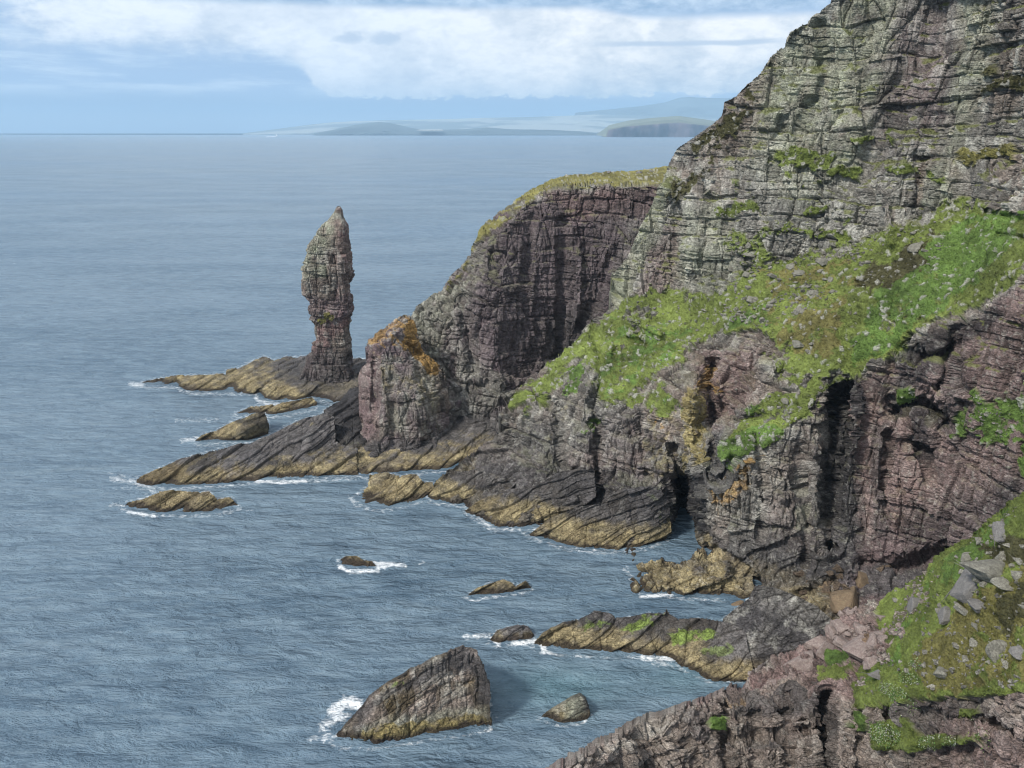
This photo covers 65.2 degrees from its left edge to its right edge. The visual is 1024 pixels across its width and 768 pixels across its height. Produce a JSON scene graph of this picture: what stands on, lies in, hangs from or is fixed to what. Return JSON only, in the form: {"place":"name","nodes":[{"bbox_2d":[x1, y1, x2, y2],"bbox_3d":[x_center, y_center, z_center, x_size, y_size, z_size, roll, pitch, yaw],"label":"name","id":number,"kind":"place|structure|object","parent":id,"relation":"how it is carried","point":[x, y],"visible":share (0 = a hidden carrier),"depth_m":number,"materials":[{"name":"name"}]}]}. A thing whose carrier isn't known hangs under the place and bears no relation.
{"place":"outdoors","nodes":[
{"label":"outdoors","id":0,"kind":"place"},
{"bbox_2d":[0,133,789,767],"bbox_3d":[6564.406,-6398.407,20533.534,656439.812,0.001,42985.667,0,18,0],"label":"sea","id":1,"kind":"structure","parent":0,"point":[258,625],"depth_m":185.82,"materials":[{"name":"liquid"}]},
{"bbox_2d":[125,490,236,511],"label":"sea rock","id":2,"kind":"object","parent":1,"relation":"in","point":[174,500],"visible":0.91,"depth_m":192.15,"materials":[{"name":"brown stone"}]},
{"bbox_2d":[195,411,268,440],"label":"sea rock","id":3,"kind":"object","parent":1,"relation":"in","point":[252,426],"visible":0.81,"depth_m":234.47,"materials":[{"name":"brown stone"}]},
{"bbox_2d":[136,413,358,485],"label":"shore rock","id":4,"kind":"object","parent":1,"relation":"in","point":[313,446],"visible":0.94,"depth_m":211.95,"materials":[{"name":"grey stone"}]},
{"bbox_2d":[143,356,365,401],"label":"rock platform","id":5,"kind":"object","parent":1,"relation":"in","point":[269,378],"visible":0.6,"depth_m":281.34,"materials":[{"name":"brown stone"}]},
{"bbox_2d":[299,206,354,383],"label":"sea stack","id":6,"kind":"object","parent":5,"relation":"on","point":[328,273],"visible":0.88,"depth_m":271.12,"materials":[{"name":"grey stone"}]},
{"bbox_2d":[237,397,316,413],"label":"sea rock","id":7,"kind":"object","parent":1,"relation":"in","point":[282,407],"visible":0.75,"depth_m":258.63,"materials":[{"name":"brown stone"}]},
{"bbox_2d":[340,556,375,566],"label":"sea rock","id":8,"kind":"object","parent":1,"relation":"in","point":[353,560],"visible":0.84,"depth_m":166.72,"materials":[{"name":"brown stone"}]},
{"bbox_2d":[291,386,496,477],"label":"rock shelf","id":9,"kind":"object","parent":1,"relation":"in","point":[461,439],"visible":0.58,"depth_m":223.87,"materials":[{"name":"stone"}]},
{"bbox_2d":[358,315,451,464],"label":"rock buttress","id":10,"kind":"object","parent":9,"relation":"on","point":[405,404],"visible":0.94,"depth_m":224.04,"materials":[{"name":"grey stone"}]},
{"bbox_2d":[361,472,433,505],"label":"sea rock","id":11,"kind":"object","parent":1,"relation":"in","point":[387,488],"visible":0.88,"depth_m":198.32,"materials":[{"name":"brown stone"}]},
{"bbox_2d":[336,645,491,743],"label":"sea rock","id":12,"kind":"object","parent":1,"relation":"in","point":[449,690],"visible":0.97,"depth_m":120.44,"materials":[{"name":"grey stone"}]},
{"bbox_2d":[428,469,514,501],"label":"shore rock","id":13,"kind":"object","parent":1,"relation":"in","point":[463,484],"visible":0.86,"depth_m":194.73,"materials":[{"name":"brown stone"}]},
{"bbox_2d":[468,579,530,594],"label":"sea rock","id":14,"kind":"object","parent":1,"relation":"in","point":[500,586],"visible":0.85,"depth_m":156.49,"materials":[{"name":"brown stone"}]},
{"bbox_2d":[490,624,533,642],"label":"sea rock","id":15,"kind":"object","parent":1,"relation":"in","point":[515,632],"visible":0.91,"depth_m":141.90,"materials":[{"name":"grey stone"}]},
{"bbox_2d":[465,469,595,526],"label":"shore rock","id":16,"kind":"object","parent":1,"relation":"in","point":[552,497],"visible":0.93,"depth_m":183.41,"materials":[{"name":"brown stone"}]},
{"bbox_2d":[541,692,589,722],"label":"sea rock","id":17,"kind":"object","parent":1,"relation":"in","point":[574,708],"visible":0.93,"depth_m":122.41,"materials":[{"name":"grey stone"}]},
{"bbox_2d":[530,486,671,549],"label":"shore rock","id":18,"kind":"object","parent":1,"relation":"in","point":[618,520],"visible":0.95,"depth_m":174.19,"materials":[{"name":"grey stone"}]},
{"bbox_2d":[534,609,752,681],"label":"rock ledge","id":19,"kind":"object","parent":1,"relation":"in","point":[713,650],"visible":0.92,"depth_m":138.58,"materials":[{"name":"brown stone"}]},
{"bbox_2d":[731,600,743,605],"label":"boulder","id":20,"kind":"object","parent":1,"relation":"in","point":[737,603],"visible":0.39,"depth_m":152.50,"materials":[{"name":"beige stone"}]},
{"bbox_2d":[0,0,830,132],"label":"sky","id":21,"kind":"structure","parent":0,"point":[67,66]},
{"bbox_2d":[313,122,597,135],"bbox_3d":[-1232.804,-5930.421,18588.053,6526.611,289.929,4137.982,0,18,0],"label":"distant hills","id":22,"kind":"structure","parent":0,"point":[378,129],"depth_m":17188.07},
{"bbox_2d":[243,115,718,134],"bbox_3d":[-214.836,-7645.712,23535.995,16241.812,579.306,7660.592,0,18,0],"label":"distant coast","id":23,"kind":"structure","parent":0,"point":[592,123],"depth_m":22551.11},
{"bbox_2d":[411,166,667,434],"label":"headland","id":24,"kind":"structure","parent":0,"point":[520,298],"depth_m":246.47,"materials":[{"name":"grey stone"}]},
{"bbox_2d":[575,97,731,117],"bbox_3d":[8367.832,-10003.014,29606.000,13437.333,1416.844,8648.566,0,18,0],"label":"distant hills","id":25,"kind":"structure","parent":0,"point":[697,107],"depth_m":29548.43,"materials":[{"name":"blue"}]},
{"bbox_2d":[597,116,715,136],"bbox_3d":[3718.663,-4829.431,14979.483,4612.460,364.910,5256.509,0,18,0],"label":"distant headland","id":26,"kind":"structure","parent":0,"point":[676,126],"depth_m":12608.48,"materials":[{"name":"stone"}]},
{"bbox_2d":[434,0,1023,619],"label":"hill","id":27,"kind":"structure","parent":0,"point":[864,472],"depth_m":166.06,"materials":[{"name":"grey stone"}]},
{"bbox_2d":[742,271,750,277],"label":"boulder","id":28,"kind":"object","parent":27,"relation":"on","point":[745,274],"visible":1,"depth_m":186.91,"materials":[{"name":"stone"}]},
{"bbox_2d":[743,252,753,257],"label":"boulder","id":29,"kind":"object","parent":27,"relation":"on","point":[749,255],"visible":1,"depth_m":186.88,"materials":[{"name":"stone"}]},
{"bbox_2d":[746,296,754,302],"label":"boulder","id":30,"kind":"object","parent":27,"relation":"on","point":[750,299],"visible":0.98,"depth_m":182.10,"materials":[{"name":"stone"}]},
{"bbox_2d":[509,0,1023,476],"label":"grass","id":31,"kind":"structure","parent":27,"relation":"on","point":[859,284],"depth_m":164.47,"materials":[{"name":"grass"}]},
{"bbox_2d":[768,273,776,278],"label":"boulder","id":32,"kind":"object","parent":27,"relation":"on","point":[774,276],"visible":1,"depth_m":181.24,"materials":[{"name":"stone"}]},
{"bbox_2d":[722,585,831,680],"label":"rock outcrop","id":33,"kind":"object","parent":27,"relation":"on","point":[769,621],"visible":0.58,"depth_m":135.04,"materials":[{"name":"grey stone"}]},
{"bbox_2d":[781,398,788,404],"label":"boulder","id":34,"kind":"object","parent":27,"relation":"on","point":[784,400],"visible":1,"depth_m":160.85,"materials":[{"name":"stone"}]},
{"bbox_2d":[783,248,792,254],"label":"boulder","id":35,"kind":"object","parent":27,"relation":"on","point":[788,251],"visible":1,"depth_m":182.16,"materials":[{"name":"stone"}]},
{"bbox_2d":[786,264,794,270],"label":"boulder","id":36,"kind":"object","parent":27,"relation":"on","point":[789,266],"visible":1,"depth_m":180.25,"materials":[{"name":"stone"}]},
{"bbox_2d":[793,308,798,314],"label":"boulder","id":37,"kind":"object","parent":27,"relation":"on","point":[796,311],"visible":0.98,"depth_m":171.60,"materials":[{"name":"stone"}]},
{"bbox_2d":[792,340,803,347],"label":"boulder","id":38,"kind":"object","parent":27,"relation":"on","point":[797,344],"visible":0.91,"depth_m":165.20,"materials":[{"name":"stone"}]},
{"bbox_2d":[793,270,804,275],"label":"boulder","id":39,"kind":"object","parent":27,"relation":"on","point":[798,272],"visible":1,"depth_m":177.77,"materials":[{"name":"stone"}]},
{"bbox_2d":[576,125,1023,599],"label":"scree","id":40,"kind":"structure","parent":27,"relation":"on","point":[837,568],"depth_m":176.97,"materials":[{"name":"grey stone"}]},
{"bbox_2d":[807,290,818,294],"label":"boulder","id":41,"kind":"object","parent":27,"relation":"on","point":[813,292],"visible":1,"depth_m":172.17,"materials":[{"name":"stone"}]},
{"bbox_2d":[819,258,827,265],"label":"boulder","id":42,"kind":"object","parent":27,"relation":"on","point":[823,262],"visible":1,"depth_m":174.82,"materials":[{"name":"stone"}]},
{"bbox_2d":[819,586,858,613],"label":"boulder","id":43,"kind":"object","parent":27,"relation":"on","point":[841,600],"visible":0.73,"depth_m":145.48,"materials":[{"name":"beige stone"}]},
{"bbox_2d":[855,571,868,587],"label":"boulder","id":44,"kind":"object","parent":27,"relation":"on","point":[862,579],"visible":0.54,"depth_m":152.65,"materials":[{"name":"beige stone"}]},
{"bbox_2d":[907,242,923,251],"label":"boulder","id":45,"kind":"object","parent":27,"relation":"on","point":[913,247],"visible":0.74,"depth_m":161.24,"materials":[{"name":"stone"}]},
{"bbox_2d":[545,492,1023,767],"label":"rock cliff","id":46,"kind":"structure","parent":0,"point":[792,717],"depth_m":103.87,"materials":[{"name":"grey stone"}]},
{"bbox_2d":[766,678,779,683],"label":"boulder","id":47,"kind":"object","parent":46,"relation":"on","point":[773,681],"visible":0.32,"depth_m":123.48,"materials":[{"name":"pink stone"}]},
{"bbox_2d":[782,650,815,671],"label":"boulder","id":48,"kind":"object","parent":46,"relation":"on","point":[800,664],"visible":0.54,"depth_m":124.71,"materials":[{"name":"pink stone"}]},
{"bbox_2d":[803,636,829,649],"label":"boulder","id":49,"kind":"object","parent":46,"relation":"on","point":[817,642],"visible":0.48,"depth_m":130.24,"materials":[{"name":"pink stone"}]},
{"bbox_2d":[816,641,833,659],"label":"boulder","id":50,"kind":"object","parent":46,"relation":"on","point":[825,645],"visible":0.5,"depth_m":125.38,"materials":[{"name":"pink stone"}]},
{"bbox_2d":[824,624,836,638],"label":"boulder","id":51,"kind":"object","parent":46,"relation":"on","point":[830,630],"visible":0.73,"depth_m":130.53,"materials":[{"name":"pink stone"}]},
{"bbox_2d":[831,619,849,633],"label":"boulder","id":52,"kind":"object","parent":46,"relation":"on","point":[839,625],"visible":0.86,"depth_m":128.79,"materials":[{"name":"pink stone"}]},
{"bbox_2d":[833,636,848,648],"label":"boulder","id":53,"kind":"object","parent":46,"relation":"on","point":[841,641],"visible":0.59,"depth_m":122.84,"materials":[{"name":"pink stone"}]},
{"bbox_2d":[828,635,869,661],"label":"boulder","id":54,"kind":"object","parent":46,"relation":"on","point":[856,647],"visible":0.62,"depth_m":114.90,"materials":[{"name":"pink stone"}]},
{"bbox_2d":[845,611,853,615],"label":"boulder","id":55,"kind":"object","parent":46,"relation":"on","point":[849,613],"visible":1,"depth_m":129.35,"materials":[{"name":"pink stone"}]},
{"bbox_2d":[856,624,870,635],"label":"boulder","id":56,"kind":"object","parent":46,"relation":"on","point":[860,628],"visible":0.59,"depth_m":118.16,"materials":[{"name":"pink stone"}]},
{"bbox_2d":[707,492,1023,753],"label":"grass","id":57,"kind":"structure","parent":46,"relation":"on","point":[988,669],"depth_m":89.97,"materials":[{"name":"green plant"}]},
{"bbox_2d":[863,656,877,669],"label":"boulder","id":58,"kind":"object","parent":46,"relation":"on","point":[869,662],"visible":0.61,"depth_m":107.38,"materials":[{"name":"pink stone"}]},
{"bbox_2d":[861,669,880,679],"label":"boulder","id":59,"kind":"object","parent":46,"relation":"on","point":[875,674],"visible":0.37,"depth_m":101.98,"materials":[{"name":"grey stone"}]},
{"bbox_2d":[866,633,876,648],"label":"boulder","id":60,"kind":"object","parent":46,"relation":"on","point":[871,640],"visible":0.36,"depth_m":111.70,"materials":[{"name":"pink stone"}]},
{"bbox_2d":[876,635,887,642],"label":"boulder","id":61,"kind":"object","parent":46,"relation":"on","point":[880,638],"visible":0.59,"depth_m":107.12,"materials":[{"name":"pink stone"}]},
{"bbox_2d":[907,596,920,613],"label":"boulder","id":62,"kind":"object","parent":46,"relation":"on","point":[913,602],"visible":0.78,"depth_m":104.97,"materials":[{"name":"grey stone"}]},
{"bbox_2d":[828,507,1023,694],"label":"scree","id":63,"kind":"structure","parent":46,"relation":"on","point":[882,656],"depth_m":95.42,"materials":[{"name":"grey stone"}]},
{"bbox_2d":[868,657,990,752],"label":"leafy plants","id":64,"kind":"object","parent":46,"relation":"on","point":[882,730],"visible":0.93,"depth_m":95.51,"materials":[{"name":"foliage"}]},
{"bbox_2d":[932,666,947,678],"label":"boulder","id":65,"kind":"object","parent":46,"relation":"on","point":[939,671],"visible":0.98,"depth_m":86.49,"materials":[{"name":"stone"}]},
{"bbox_2d":[937,606,950,624],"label":"boulder","id":66,"kind":"object","parent":46,"relation":"on","point":[944,613],"visible":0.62,"depth_m":93.48,"materials":[{"name":"grey stone"}]},
{"bbox_2d":[941,568,977,603],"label":"boulder","id":67,"kind":"object","parent":46,"relation":"on","point":[964,586],"visible":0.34,"depth_m":87.64,"materials":[{"name":"grey stone"}]},
{"bbox_2d":[953,602,967,615],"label":"boulder","id":68,"kind":"object","parent":46,"relation":"on","point":[959,608],"visible":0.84,"depth_m":87.03,"materials":[{"name":"stone"}]},
{"bbox_2d":[961,655,968,662],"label":"boulder","id":69,"kind":"object","parent":46,"relation":"on","point":[965,658],"visible":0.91,"depth_m":83.86,"materials":[{"name":"stone"}]},
{"bbox_2d":[960,552,970,561],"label":"boulder","id":70,"kind":"object","parent":46,"relation":"on","point":[965,557],"visible":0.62,"depth_m":94.05,"materials":[{"name":"stone"}]},
{"bbox_2d":[969,638,976,649],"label":"boulder","id":71,"kind":"object","parent":46,"relation":"on","point":[972,642],"visible":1,"depth_m":83.44,"materials":[{"name":"stone"}]},
{"bbox_2d":[971,622,977,630],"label":"boulder","id":72,"kind":"object","parent":46,"relation":"on","point":[973,625],"visible":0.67,"depth_m":83.81,"materials":[{"name":"stone"}]},
{"bbox_2d":[967,598,983,612],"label":"boulder","id":73,"kind":"object","parent":46,"relation":"on","point":[975,605],"visible":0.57,"depth_m":83.91,"materials":[{"name":"grey stone"}]},
{"bbox_2d":[972,535,981,544],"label":"boulder","id":74,"kind":"object","parent":46,"relation":"on","point":[977,539],"visible":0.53,"depth_m":94.96,"materials":[{"name":"stone"}]},
{"bbox_2d":[972,576,982,582],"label":"boulder","id":75,"kind":"object","parent":46,"relation":"on","point":[976,579],"visible":0.21,"depth_m":85.00,"materials":[{"name":"stone"}]},
{"bbox_2d":[954,559,1004,582],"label":"boulder","id":76,"kind":"object","parent":46,"relation":"on","point":[987,570],"visible":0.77,"depth_m":83.48,"materials":[{"name":"stone"}]},
{"bbox_2d":[979,581,986,587],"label":"boulder","id":77,"kind":"object","parent":46,"relation":"on","point":[982,583],"visible":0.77,"depth_m":83.72,"materials":[{"name":"stone"}]},
{"bbox_2d":[985,639,1006,662],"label":"boulder","id":78,"kind":"object","parent":46,"relation":"on","point":[993,648],"visible":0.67,"depth_m":78.88,"materials":[{"name":"stone"}]},
{"bbox_2d":[992,521,1004,545],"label":"boulder","id":79,"kind":"object","parent":46,"relation":"on","point":[998,530],"visible":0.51,"depth_m":86.57,"materials":[{"name":"grey stone"}]},
{"bbox_2d":[995,553,1005,560],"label":"boulder","id":80,"kind":"object","parent":46,"relation":"on","point":[1001,557],"visible":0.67,"depth_m":85.11,"materials":[{"name":"stone"}]},
{"bbox_2d":[990,576,1012,590],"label":"boulder","id":81,"kind":"object","parent":46,"relation":"on","point":[1002,583],"visible":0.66,"depth_m":80.34,"materials":[{"name":"stone"}]},
{"bbox_2d":[998,653,1008,668],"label":"boulder","id":82,"kind":"object","parent":46,"relation":"on","point":[1004,663],"visible":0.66,"depth_m":77.75,"materials":[{"name":"stone"}]},
{"bbox_2d":[1008,645,1023,660],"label":"boulder","id":83,"kind":"object","parent":46,"relation":"on","point":[1017,651],"visible":0.95,"depth_m":75.68,"materials":[{"name":"grey stone"}]},
{"bbox_2d":[1009,554,1022,564],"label":"boulder","id":84,"kind":"object","parent":46,"relation":"on","point":[1018,561],"visible":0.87,"depth_m":81.08,"materials":[{"name":"stone"}]},
{"bbox_2d":[1011,570,1022,580],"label":"boulder","id":85,"kind":"object","parent":46,"relation":"on","point":[1016,575],"visible":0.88,"depth_m":78.65,"materials":[{"name":"stone"}]}
]}

